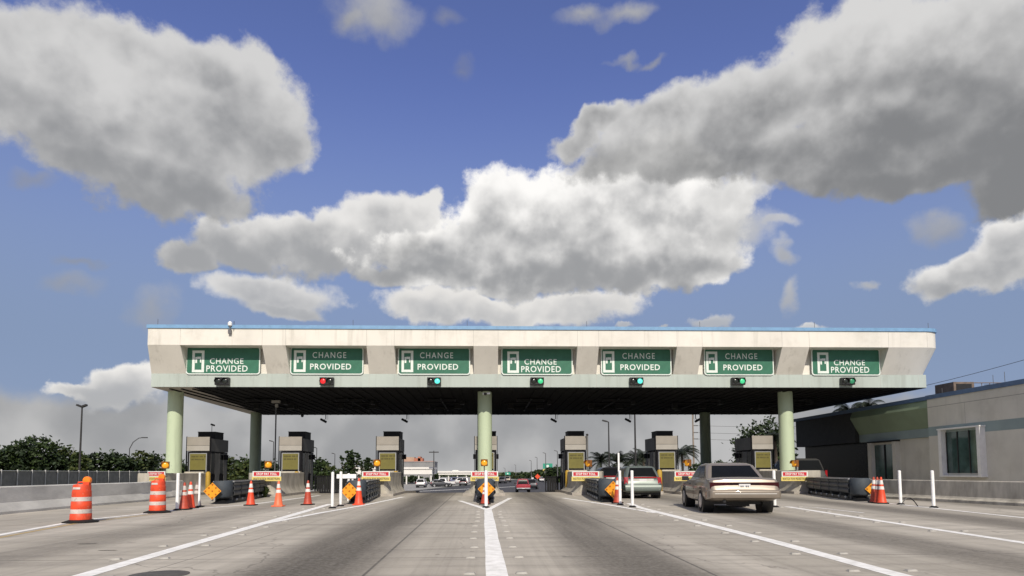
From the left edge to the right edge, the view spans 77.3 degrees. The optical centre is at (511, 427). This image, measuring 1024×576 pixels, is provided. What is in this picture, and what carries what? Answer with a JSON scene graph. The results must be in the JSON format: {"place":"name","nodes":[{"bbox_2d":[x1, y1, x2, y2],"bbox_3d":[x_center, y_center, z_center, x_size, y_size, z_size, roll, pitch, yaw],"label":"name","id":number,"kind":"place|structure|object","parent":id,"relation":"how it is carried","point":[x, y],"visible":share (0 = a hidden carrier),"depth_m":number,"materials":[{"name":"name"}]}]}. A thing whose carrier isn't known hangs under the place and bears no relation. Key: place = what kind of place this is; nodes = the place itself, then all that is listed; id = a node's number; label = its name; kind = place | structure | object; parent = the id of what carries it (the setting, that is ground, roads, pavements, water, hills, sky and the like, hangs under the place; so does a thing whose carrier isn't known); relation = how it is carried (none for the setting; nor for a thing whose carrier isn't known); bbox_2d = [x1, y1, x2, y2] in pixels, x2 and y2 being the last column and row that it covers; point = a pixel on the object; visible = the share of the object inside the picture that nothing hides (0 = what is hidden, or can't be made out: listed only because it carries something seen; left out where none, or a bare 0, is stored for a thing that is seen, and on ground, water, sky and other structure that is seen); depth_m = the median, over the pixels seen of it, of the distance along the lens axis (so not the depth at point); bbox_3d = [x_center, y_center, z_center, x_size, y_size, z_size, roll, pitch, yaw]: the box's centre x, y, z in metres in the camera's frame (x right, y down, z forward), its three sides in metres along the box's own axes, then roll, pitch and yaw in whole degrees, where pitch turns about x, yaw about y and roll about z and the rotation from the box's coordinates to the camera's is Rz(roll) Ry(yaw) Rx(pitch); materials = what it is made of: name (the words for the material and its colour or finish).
{"place":"outdoors","nodes":[
{"label":"outdoors","id":0,"kind":"place"},
{"bbox_2d":[310,477,522,490],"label":"lot paving","id":1,"kind":"structure","parent":0,"point":[409,486],"depth_m":137.51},
{"bbox_2d":[0,469,147,485],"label":"privacy fence","id":2,"kind":"object","parent":1,"relation":"on","point":[18,478],"visible":0.53,"depth_m":62.18,"materials":[{"name":"grey"}]},
{"bbox_2d":[119,453,146,470],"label":"leafy tree","id":3,"kind":"object","parent":1,"relation":"on","point":[135,467],"visible":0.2,"depth_m":89.69,"materials":[{"name":"green plant"}]},
{"bbox_2d":[128,450,157,470],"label":"leafy tree","id":4,"kind":"object","parent":1,"relation":"on","point":[144,466],"visible":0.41,"depth_m":91.59,"materials":[{"name":"green plant"}]},
{"bbox_2d":[143,451,165,470],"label":"leafy tree","id":5,"kind":"object","parent":1,"relation":"on","point":[156,460],"visible":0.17,"depth_m":93.45,"materials":[{"name":"green plant"}]},
{"bbox_2d":[227,454,237,479],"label":"leafy tree","id":6,"kind":"object","parent":1,"relation":"on","point":[230,464],"visible":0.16,"depth_m":107.13,"materials":[{"name":"green plant"}]},
{"bbox_2d":[230,454,248,479],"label":"leafy tree","id":7,"kind":"object","parent":1,"relation":"on","point":[241,470],"visible":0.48,"depth_m":102.02,"materials":[{"name":"green plant"}]},
{"bbox_2d":[313,457,330,488],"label":"leafy tree","id":8,"kind":"object","parent":1,"relation":"on","point":[318,466],"visible":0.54,"depth_m":117.33,"materials":[{"name":"green plant"}]},
{"bbox_2d":[319,465,343,489],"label":"leafy tree","id":9,"kind":"object","parent":1,"relation":"on","point":[331,469],"visible":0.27,"depth_m":115.50,"materials":[{"name":"green plant"}]},
{"bbox_2d":[339,449,361,479],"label":"tree","id":10,"kind":"object","parent":1,"relation":"on","point":[350,467],"visible":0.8,"depth_m":103.70,"materials":[{"name":"plant"}]},
{"bbox_2d":[359,457,374,472],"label":"spiky tree","id":11,"kind":"object","parent":1,"relation":"on","point":[367,463],"visible":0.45,"depth_m":110.96,"materials":[{"name":"plant"}]},
{"bbox_2d":[356,467,436,483],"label":"canopy","id":12,"kind":"object","parent":1,"relation":"on","point":[418,470],"visible":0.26,"depth_m":163.74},
{"bbox_2d":[375,461,437,477],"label":"building","id":13,"kind":"structure","parent":1,"relation":"on","point":[418,463],"depth_m":213.53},
{"bbox_2d":[438,470,470,480],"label":"canopy","id":14,"kind":"object","parent":1,"relation":"on","point":[456,472],"visible":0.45,"depth_m":183.93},
{"bbox_2d":[356,472,529,490],"bbox_3d":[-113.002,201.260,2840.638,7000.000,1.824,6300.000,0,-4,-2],"label":"ground","id":15,"kind":"structure","parent":0,"point":[499,473],"depth_m":605.76,"materials":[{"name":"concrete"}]},
{"bbox_2d":[0,450,13,469],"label":"leafy tree","id":16,"kind":"object","parent":15,"relation":"on","point":[3,456],"visible":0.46,"depth_m":77.54,"materials":[{"name":"green plant"}]},
{"bbox_2d":[0,434,74,470],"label":"leafy tree","id":17,"kind":"object","parent":15,"relation":"on","point":[31,456],"visible":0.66,"depth_m":77.90,"materials":[{"name":"green plant"}]},
{"bbox_2d":[61,452,94,470],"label":"leafy tree","id":18,"kind":"object","parent":15,"relation":"on","point":[73,466],"visible":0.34,"depth_m":81.10,"materials":[{"name":"green plant"}]},
{"bbox_2d":[76,404,87,470],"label":"street lamp","id":19,"kind":"object","parent":15,"relation":"on","point":[80,444],"visible":0.74,"depth_m":73.17,"materials":[{"name":"grey metal"}]},
{"bbox_2d":[83,448,118,470],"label":"leafy tree","id":20,"kind":"object","parent":15,"relation":"on","point":[105,466],"visible":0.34,"depth_m":85.53,"materials":[{"name":"green plant"}]},
{"bbox_2d":[97,449,135,470],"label":"leafy tree","id":21,"kind":"object","parent":15,"relation":"on","point":[122,460],"visible":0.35,"depth_m":87.50,"materials":[{"name":"green plant"}]},
{"bbox_2d":[440,471,533,476],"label":"wood","id":22,"kind":"object","parent":15,"relation":"on","point":[511,474],"visible":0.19,"depth_m":421.20,"materials":[{"name":"plant"}]},
{"bbox_2d":[542,465,560,482],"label":"leafy tree","id":23,"kind":"object","parent":15,"relation":"on","point":[551,471],"visible":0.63,"depth_m":178.49,"materials":[{"name":"green plant"}]},
{"bbox_2d":[588,452,615,470],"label":"palm tree","id":24,"kind":"object","parent":15,"relation":"on","point":[600,459],"visible":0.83,"depth_m":90.06,"materials":[{"name":"green plant"}]},
{"bbox_2d":[605,451,629,466],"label":"palm tree","id":25,"kind":"object","parent":15,"relation":"on","point":[622,459],"visible":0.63,"depth_m":92.02,"materials":[{"name":"green plant"}]},
{"bbox_2d":[619,450,645,466],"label":"palm tree","id":26,"kind":"object","parent":15,"relation":"on","point":[628,462],"visible":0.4,"depth_m":89.95,"materials":[{"name":"green plant"}]},
{"bbox_2d":[678,445,699,470],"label":"palm tree","id":27,"kind":"object","parent":15,"relation":"on","point":[683,452],"visible":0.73,"depth_m":84.49,"materials":[{"name":"green plant"}]},
{"bbox_2d":[722,415,798,462],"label":"leafy tree","id":28,"kind":"object","parent":15,"relation":"on","point":[761,427],"visible":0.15,"depth_m":74.65,"materials":[{"name":"green plant"}]},
{"bbox_2d":[764,432,795,462],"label":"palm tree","id":29,"kind":"object","parent":15,"relation":"on","point":[776,438],"visible":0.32,"depth_m":62.87,"materials":[{"name":"plant"}]},
{"bbox_2d":[852,399,883,408],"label":"palm tree","id":30,"kind":"object","parent":15,"relation":"on","point":[864,404],"visible":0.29,"depth_m":73.67,"materials":[{"name":"green plant"}]},
{"bbox_2d":[793,379,1023,480],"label":"plaza building","id":31,"kind":"structure","parent":15,"relation":"on","point":[973,434],"depth_m":34.51,"materials":[{"name":"grey paint"}]},
{"bbox_2d":[866,440,899,478],"bbox_3d":[22.901,2.397,39.418,0.320,3.118,2.900,0,-4,-2],"label":"door","id":32,"kind":"structure","parent":31,"relation":"in","point":[883,453],"depth_m":39.55,"materials":[{"name":"green glass"}]},
{"bbox_2d":[936,425,987,476],"bbox_3d":[22.449,1.235,31.991,0.329,2.486,2.912,0,-4,-2],"label":"window","id":33,"kind":"structure","parent":31,"relation":"in","point":[959,451],"depth_m":32.04,"materials":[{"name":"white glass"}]},
{"bbox_2d":[935,382,1001,393],"bbox_3d":[28.083,-1.948,39.166,3.300,1.446,1.620,0,-4,-2],"label":"roof plant","id":34,"kind":"object","parent":31,"relation":"on","point":[948,387],"visible":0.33,"depth_m":38.60,"materials":[{"name":"black paint"}]},
{"bbox_2d":[416,482,561,492],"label":"asphalt road","id":35,"kind":"structure","parent":0,"point":[508,487],"depth_m":113.06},
{"bbox_2d":[514,479,530,491],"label":"pickup truck","id":36,"kind":"object","parent":35,"relation":"on","point":[522,484],"visible":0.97,"depth_m":86.42,"materials":[{"name":"red paint"}]},
{"bbox_2d":[0,492,1023,575],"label":"concrete road","id":37,"kind":"structure","parent":0,"point":[431,534],"depth_m":11.55,"materials":[{"name":"concrete"}]},
{"bbox_2d":[61,476,98,523],"bbox_3d":[-10.688,1.790,15.892,0.739,1.139,0.739,2,-4,-25],"label":"traffic drum","id":38,"kind":"object","parent":37,"relation":"on","point":[81,505],"visible":1,"depth_m":15.72,"materials":[{"name":"orange plastic"}]},
{"bbox_2d":[0,480,183,514],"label":"concrete barrier","id":39,"kind":"object","parent":37,"relation":"on","point":[23,499],"visible":0.75,"depth_m":22.28,"materials":[{"name":"concrete"}]},
{"bbox_2d":[143,474,170,513],"bbox_3d":[-10.881,2.029,19.674,0.739,1.192,0.739,2,-4,-25],"label":"traffic drum","id":40,"kind":"object","parent":37,"relation":"on","point":[157,502],"visible":1,"depth_m":19.50,"materials":[{"name":"orange plastic"}]},
{"bbox_2d":[128,570,189,575],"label":"manhole cover","id":41,"kind":"object","parent":37,"relation":"on","point":[168,573],"visible":1,"depth_m":7.64,"materials":[{"name":"metal"}]},
{"bbox_2d":[0,495,320,534],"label":"road marking","id":42,"kind":"object","parent":37,"relation":"on","point":[109,517],"visible":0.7,"depth_m":15.49,"materials":[{"name":"white paint"}]},
{"bbox_2d":[173,473,180,510],"bbox_3d":[-10.910,2.103,20.885,0.260,1.213,0.260,0,-4,-2],"label":"delineator post","id":43,"kind":"object","parent":37,"relation":"on","point":[177,491],"visible":1,"depth_m":20.84,"materials":[{"name":"white plastic"}]},
{"bbox_2d":[179,482,192,509],"bbox_3d":[-10.890,2.286,21.265,0.390,0.900,0.390,-1,-4,4],"label":"traffic cone","id":44,"kind":"object","parent":37,"relation":"on","point":[183,504],"visible":0.94,"depth_m":21.18,"materials":[{"name":"plastic"}]},
{"bbox_2d":[187,482,198,508],"bbox_3d":[-10.992,2.320,21.886,0.390,0.920,0.390,-2,-4,21],"label":"traffic cone","id":45,"kind":"object","parent":37,"relation":"on","point":[191,501],"visible":0.83,"depth_m":21.82,"materials":[{"name":"plastic"}]},
{"bbox_2d":[73,504,330,575],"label":"road marking","id":46,"kind":"object","parent":37,"relation":"on","point":[122,564],"visible":1,"depth_m":10.09,"materials":[{"name":"white paint"}]},
{"bbox_2d":[211,479,265,503],"bbox_3d":[-12.107,2.801,28.547,0.854,0.900,7.169,0,-4,-10],"label":"crash cushion","id":47,"kind":"object","parent":37,"relation":"on","point":[233,491],"visible":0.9,"depth_m":26.30,"materials":[{"name":"metal"}]},
{"bbox_2d":[204,483,220,500],"bbox_3d":[-11.708,2.523,25.015,0.670,0.718,0.073,0,-4,-6],"label":"diamond marker","id":48,"kind":"object","parent":47,"relation":"on","point":[212,491],"visible":1,"depth_m":24.99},
{"bbox_2d":[243,481,257,505],"bbox_3d":[-9.732,2.452,23.854,0.390,0.920,0.390,0,-4,-1],"label":"traffic cone","id":49,"kind":"object","parent":37,"relation":"on","point":[250,500],"visible":0.98,"depth_m":23.76,"materials":[{"name":"plastic"}]},
{"bbox_2d":[271,481,284,506],"bbox_3d":[-8.397,2.388,23.016,0.390,0.920,0.390,0,-4,-2],"label":"traffic cone","id":50,"kind":"object","parent":37,"relation":"on","point":[278,500],"visible":1,"depth_m":22.92,"materials":[{"name":"orange plastic"}]},
{"bbox_2d":[300,480,314,504],"bbox_3d":[-7.674,2.458,24.062,0.390,0.920,0.390,-1,-4,11],"label":"traffic cone","id":51,"kind":"object","parent":37,"relation":"on","point":[307,499],"visible":0.98,"depth_m":23.97,"materials":[{"name":"plastic"}]},
{"bbox_2d":[255,497,402,524],"bbox_3d":[-5.538,2.831,23.024,0.349,0.001,16.615,0,-4,2],"label":"road marking","id":52,"kind":"object","parent":37,"relation":"on","point":[322,512],"visible":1,"depth_m":18.85,"materials":[{"name":"white paint"}]},
{"bbox_2d":[352,478,364,504],"bbox_3d":[-5.720,2.398,23.900,0.390,1.000,0.390,0,-4,-3],"label":"traffic cone","id":53,"kind":"object","parent":37,"relation":"on","point":[358,499],"visible":0.99,"depth_m":23.81,"materials":[{"name":"orange plastic"}]},
{"bbox_2d":[346,479,379,503],"bbox_3d":[-6.536,2.768,28.427,0.854,0.900,7.821,0,-4,-8],"label":"crash cushion","id":54,"kind":"object","parent":37,"relation":"on","point":[370,488],"visible":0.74,"depth_m":25.83,"materials":[{"name":"metal"}]},
{"bbox_2d":[342,482,355,500],"bbox_3d":[-6.235,2.471,24.547,0.670,0.708,0.073,0,-4,-4],"label":"diamond marker","id":55,"kind":"object","parent":54,"relation":"on","point":[349,490],"visible":0.93,"depth_m":24.52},
{"bbox_2d":[475,478,495,502],"bbox_3d":[-1.225,2.766,28.728,0.854,0.900,7.607,0,-4,-3],"label":"crash cushion","id":56,"kind":"object","parent":37,"relation":"on","point":[480,482],"visible":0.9,"depth_m":25.29,"materials":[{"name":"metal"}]},
{"bbox_2d":[482,470,489,507],"bbox_3d":[-0.876,2.091,21.658,0.260,1.258,0.260,0,-4,-2],"label":"delineator post","id":57,"kind":"object","parent":37,"relation":"on","point":[485,489],"visible":1,"depth_m":21.62,"materials":[{"name":"white plastic"}]},
{"bbox_2d":[484,509,507,575],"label":"road marking","id":58,"kind":"object","parent":37,"relation":"on","point":[495,564],"visible":1,"depth_m":9.78,"materials":[{"name":"white paint"}]},
{"bbox_2d":[585,478,615,502],"bbox_3d":[3.957,2.751,28.832,0.854,0.900,7.840,0,-4,3],"label":"crash cushion","id":59,"kind":"object","parent":37,"relation":"on","point":[596,488],"visible":0.83,"depth_m":25.60,"materials":[{"name":"metal"}]},
{"bbox_2d":[614,466,661,497],"bbox_3d":[5.799,2.597,30.223,1.762,1.535,4.240,0,-4,1],"label":"hatchback car","id":60,"kind":"object","parent":37,"relation":"on","point":[647,481],"visible":0.69,"depth_m":28.31,"materials":[{"name":"grey paint"}]},
{"bbox_2d":[681,463,780,511],"bbox_3d":[6.709,1.899,20.304,2.300,1.535,5.378,-1,-4,6],"label":"sedan car","id":61,"kind":"object","parent":37,"relation":"on","point":[707,486],"visible":0.99,"depth_m":18.49,"materials":[{"name":"beige metal"}]},
{"bbox_2d":[626,503,911,575],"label":"road marking","id":62,"kind":"object","parent":37,"relation":"on","point":[853,562],"visible":0.95,"depth_m":9.87,"materials":[{"name":"white paint"}]},
{"bbox_2d":[806,477,870,500],"bbox_3d":[14.698,2.718,29.036,0.854,0.900,8.576,-1,-4,13],"label":"crash cushion","id":63,"kind":"object","parent":37,"relation":"on","point":[851,489],"visible":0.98,"depth_m":27.06,"materials":[{"name":"metal"}]},
{"bbox_2d":[876,477,888,503],"bbox_3d":[13.400,2.287,23.215,0.390,0.960,0.390,-2,-4,19],"label":"traffic cone","id":64,"kind":"object","parent":37,"relation":"on","point":[881,498],"visible":1,"depth_m":23.13,"materials":[{"name":"plastic"}]},
{"bbox_2d":[790,507,1023,543],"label":"road marking","id":65,"kind":"object","parent":37,"relation":"on","point":[1022,542],"visible":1,"depth_m":13.39,"materials":[{"name":"white paint"}]},
{"bbox_2d":[929,470,938,507],"bbox_3d":[13.504,1.982,20.532,0.260,1.192,0.260,0,-4,-2],"label":"delineator post","id":66,"kind":"object","parent":37,"relation":"on","point":[932,489],"visible":1,"depth_m":20.49,"materials":[{"name":"white plastic"}]},
{"bbox_2d":[868,479,1023,506],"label":"concrete barrier","id":67,"kind":"object","parent":37,"relation":"on","point":[1008,493],"visible":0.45,"depth_m":23.64,"materials":[{"name":"concrete"}]},
{"bbox_2d":[0,0,1023,473],"label":"sky","id":68,"kind":"structure","parent":0,"point":[600,163],"materials":[{"name":"blue"}]},
{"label":"plaza road","id":69,"kind":"structure","parent":0,"visible":0},
{"bbox_2d":[138,472,205,494],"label":"island wall","id":70,"kind":"structure","parent":69,"relation":"on","point":[187,478],"depth_m":34.88,"materials":[{"name":"concrete"}]},
{"bbox_2d":[185,432,228,483],"bbox_3d":[-18.540,2.098,39.038,1.608,3.590,2.813,0,-4,-2],"label":"toll booth","id":71,"kind":"object","parent":70,"relation":"on","point":[209,452],"visible":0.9,"depth_m":37.92,"materials":[{"name":"metal"}]},
{"bbox_2d":[215,453,219,480],"bbox_3d":[-17.907,2.700,38.867,0.024,2.220,0.580,0,-4,-2],"label":"door","id":72,"kind":"structure","parent":71,"relation":"in","point":[217,457],"depth_m":38.89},
{"bbox_2d":[271,400,280,470],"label":"camera pole","id":73,"kind":"object","parent":69,"relation":"on","point":[276,402],"visible":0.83,"depth_m":40.30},
{"bbox_2d":[249,471,328,496],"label":"island wall","id":74,"kind":"structure","parent":69,"relation":"on","point":[291,483],"depth_m":34.77,"materials":[{"name":"concrete"}]},
{"bbox_2d":[252,471,280,480],"bbox_3d":[-12.353,2.471,32.356,1.440,0.495,0.375,0,-4,-4],"label":"stop plate","id":75,"kind":"object","parent":74,"relation":"attached to","point":[268,475],"visible":0.96,"depth_m":32.18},
{"bbox_2d":[278,431,314,489],"bbox_3d":[-13.174,2.090,39.252,1.608,3.590,2.813,0,-4,-2],"label":"toll booth","id":76,"kind":"object","parent":74,"relation":"on","point":[296,451],"visible":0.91,"depth_m":37.95,"materials":[{"name":"metal"}]},
{"bbox_2d":[314,474,359,492],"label":"lane gate","id":77,"kind":"structure","parent":74,"relation":"attached to","point":[323,484],"depth_m":39.92,"materials":[{"name":"metal"}]},
{"bbox_2d":[361,471,419,495],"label":"island wall","id":78,"kind":"structure","parent":69,"relation":"on","point":[393,486],"depth_m":34.18,"materials":[{"name":"concrete"}]},
{"bbox_2d":[361,471,389,480],"bbox_3d":[-6.905,2.488,32.571,1.440,0.495,0.375,0,-4,-6],"label":"stop plate","id":79,"kind":"object","parent":78,"relation":"attached to","point":[383,475],"visible":0.88,"depth_m":32.40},
{"bbox_2d":[376,431,405,488],"bbox_3d":[-7.463,2.081,39.480,1.608,3.590,2.813,0,-4,-2],"label":"toll booth","id":80,"kind":"object","parent":78,"relation":"on","point":[390,455],"visible":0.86,"depth_m":38.15,"materials":[{"name":"metal"}]},
{"bbox_2d":[463,470,504,495],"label":"island wall","id":81,"kind":"structure","parent":69,"relation":"on","point":[471,491],"depth_m":32.84,"materials":[{"name":"concrete"}]},
{"bbox_2d":[470,471,498,480],"bbox_3d":[-1.407,2.504,32.789,1.440,0.495,0.375,0,-4,-2],"label":"stop plate","id":82,"kind":"object","parent":81,"relation":"attached to","point":[480,475],"visible":0.7,"depth_m":32.61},
{"bbox_2d":[473,431,498,470],"bbox_3d":[-1.621,2.072,39.713,1.608,3.590,2.813,0,-4,-2],"label":"toll booth","id":83,"kind":"object","parent":81,"relation":"on","point":[495,456],"visible":0.34,"depth_m":38.38,"materials":[{"name":"metal"}]},
{"bbox_2d":[146,321,936,472],"bbox_3d":[1.634,-0.334,44.316,44.864,10.053,18.690,0,-4,-2],"label":"toll canopy","id":84,"kind":"object","parent":69,"relation":"on","point":[784,392],"visible":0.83,"depth_m":36.20,"materials":[{"name":"concrete"}]},
{"bbox_2d":[214,377,229,385],"bbox_3d":[-15.925,-2.496,35.151,0.760,0.486,0.410,0,-4,-2],"label":"lane signal","id":85,"kind":"object","parent":84,"relation":"attached to","point":[224,381],"visible":1,"depth_m":35.05,"materials":[{"name":"black paint"}]},
{"bbox_2d":[186,348,260,374],"bbox_3d":[-15.961,-3.694,35.389,4.027,1.563,0.062,0,-4,-2],"label":"overhead sign","id":86,"kind":"object","parent":84,"relation":"attached to","point":[223,361],"visible":0.98,"depth_m":35.36,"materials":[{"name":"metal"}]},
{"bbox_2d":[319,377,333,385],"bbox_3d":[-10.242,-2.512,35.379,0.760,0.486,0.410,0,-4,-2],"label":"lane signal","id":87,"kind":"object","parent":84,"relation":"attached to","point":[324,381],"visible":1,"depth_m":35.28,"materials":[{"name":"black paint"}]},
{"bbox_2d":[290,348,363,374],"bbox_3d":[-10.294,-3.703,35.615,4.027,1.563,0.062,0,-4,-2],"label":"overhead sign","id":88,"kind":"object","parent":84,"relation":"attached to","point":[326,361],"visible":0.98,"depth_m":35.59,"materials":[{"name":"metal"}]},
{"bbox_2d":[398,349,469,374],"bbox_3d":[-4.361,-3.712,35.851,4.027,1.563,0.062,0,-4,-2],"label":"overhead sign","id":89,"kind":"object","parent":84,"relation":"attached to","point":[433,361],"visible":0.97,"depth_m":35.82,"materials":[{"name":"metal"}]},
{"bbox_2d":[501,349,572,374],"bbox_3d":[1.412,-3.721,36.082,4.027,1.563,0.062,0,-4,-2],"label":"overhead sign","id":90,"kind":"object","parent":84,"relation":"attached to","point":[536,361],"visible":0.95,"depth_m":36.05,"materials":[{"name":"metal"}]},
{"bbox_2d":[601,349,671,374],"bbox_3d":[7.046,-3.730,36.306,4.027,1.563,0.062,0,-4,-2],"label":"overhead sign","id":91,"kind":"object","parent":84,"relation":"attached to","point":[635,361],"visible":0.99,"depth_m":36.28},
{"bbox_2d":[704,350,773,374],"bbox_3d":[12.952,-3.740,36.542,4.027,1.563,0.062,0,-4,-2],"label":"overhead sign","id":92,"kind":"object","parent":84,"relation":"attached to","point":[738,362],"visible":1,"depth_m":36.51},
{"bbox_2d":[811,350,880,375],"bbox_3d":[19.185,-3.749,36.791,4.027,1.563,0.062,0,-4,-2],"label":"overhead sign","id":93,"kind":"object","parent":84,"relation":"attached to","point":[845,362],"visible":0.98,"depth_m":36.76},
{"bbox_2d":[840,377,855,385],"bbox_3d":[19.188,-2.596,36.555,0.760,0.486,0.410,0,-4,-2],"label":"lane signal","id":94,"kind":"object","parent":84,"relation":"attached to","point":[845,381],"visible":1,"depth_m":36.46,"materials":[{"name":"black paint"}]},
{"bbox_2d":[555,470,602,494],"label":"island wall","id":95,"kind":"structure","parent":69,"relation":"on","point":[575,488],"depth_m":33.74,"materials":[{"name":"concrete"}]},
{"bbox_2d":[545,475,560,491],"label":"lane gate","id":96,"kind":"structure","parent":95,"relation":"attached to","point":[554,486],"depth_m":40.98,"materials":[{"name":"metal"}]},
{"bbox_2d":[558,431,586,488],"bbox_3d":[3.810,2.063,39.929,1.608,3.590,2.813,0,-4,-2],"label":"toll booth","id":97,"kind":"object","parent":95,"relation":"on","point":[573,449],"visible":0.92,"depth_m":38.60,"materials":[{"name":"metal"}]},
{"bbox_2d":[572,471,599,480],"bbox_3d":[3.775,2.520,32.994,1.440,0.495,0.375,0,-4,0],"label":"stop plate","id":98,"kind":"object","parent":95,"relation":"attached to","point":[579,475],"visible":0.73,"depth_m":32.81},
{"bbox_2d":[596,467,620,478],"bbox_3d":[5.766,3.156,38.211,1.762,1.535,4.240,0,-4,-1],"label":"hatchback car","id":99,"kind":"object","parent":69,"relation":"on","point":[610,472],"visible":0.14,"depth_m":36.51,"materials":[{"name":"black paint"}]},
{"bbox_2d":[662,470,684,494],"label":"island wall","id":100,"kind":"structure","parent":69,"relation":"on","point":[670,485],"depth_m":35.80,"materials":[{"name":"concrete"}]},
{"bbox_2d":[644,431,678,470],"bbox_3d":[9.334,2.054,40.150,1.608,3.590,2.813,0,-4,-2],"label":"toll booth","id":101,"kind":"object","parent":100,"relation":"on","point":[661,449],"visible":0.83,"depth_m":38.83,"materials":[{"name":"metal"}]},
{"bbox_2d":[674,471,694,480],"bbox_3d":[9.086,2.536,33.204,1.440,0.495,0.375,0,-4,0],"label":"stop plate","id":102,"kind":"object","parent":100,"relation":"attached to","point":[678,475],"visible":0.5,"depth_m":33.02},
{"bbox_2d":[757,469,820,493],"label":"island wall","id":103,"kind":"structure","parent":69,"relation":"on","point":[793,487],"depth_m":34.06,"materials":[{"name":"concrete"}]},
{"bbox_2d":[734,435,774,468],"bbox_3d":[15.252,2.215,40.374,1.608,3.250,2.813,0,-4,-2],"label":"toll booth","id":104,"kind":"object","parent":103,"relation":"on","point":[756,452],"visible":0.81,"depth_m":39.06,"materials":[{"name":"metal"}]},
{"bbox_2d":[781,471,807,480],"bbox_3d":[14.685,2.553,33.426,1.440,0.495,0.375,0,-4,-2],"label":"stop plate","id":105,"kind":"object","parent":103,"relation":"attached to","point":[794,475],"visible":0.99,"depth_m":33.24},
{"bbox_2d":[775,458,827,476],"bbox_3d":[17.675,2.998,40.217,1.995,2.044,4.961,0,-4,-1],"label":"utility car","id":106,"kind":"object","parent":69,"relation":"on","point":[810,464],"visible":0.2,"depth_m":38.14,"materials":[{"name":"black metal"}]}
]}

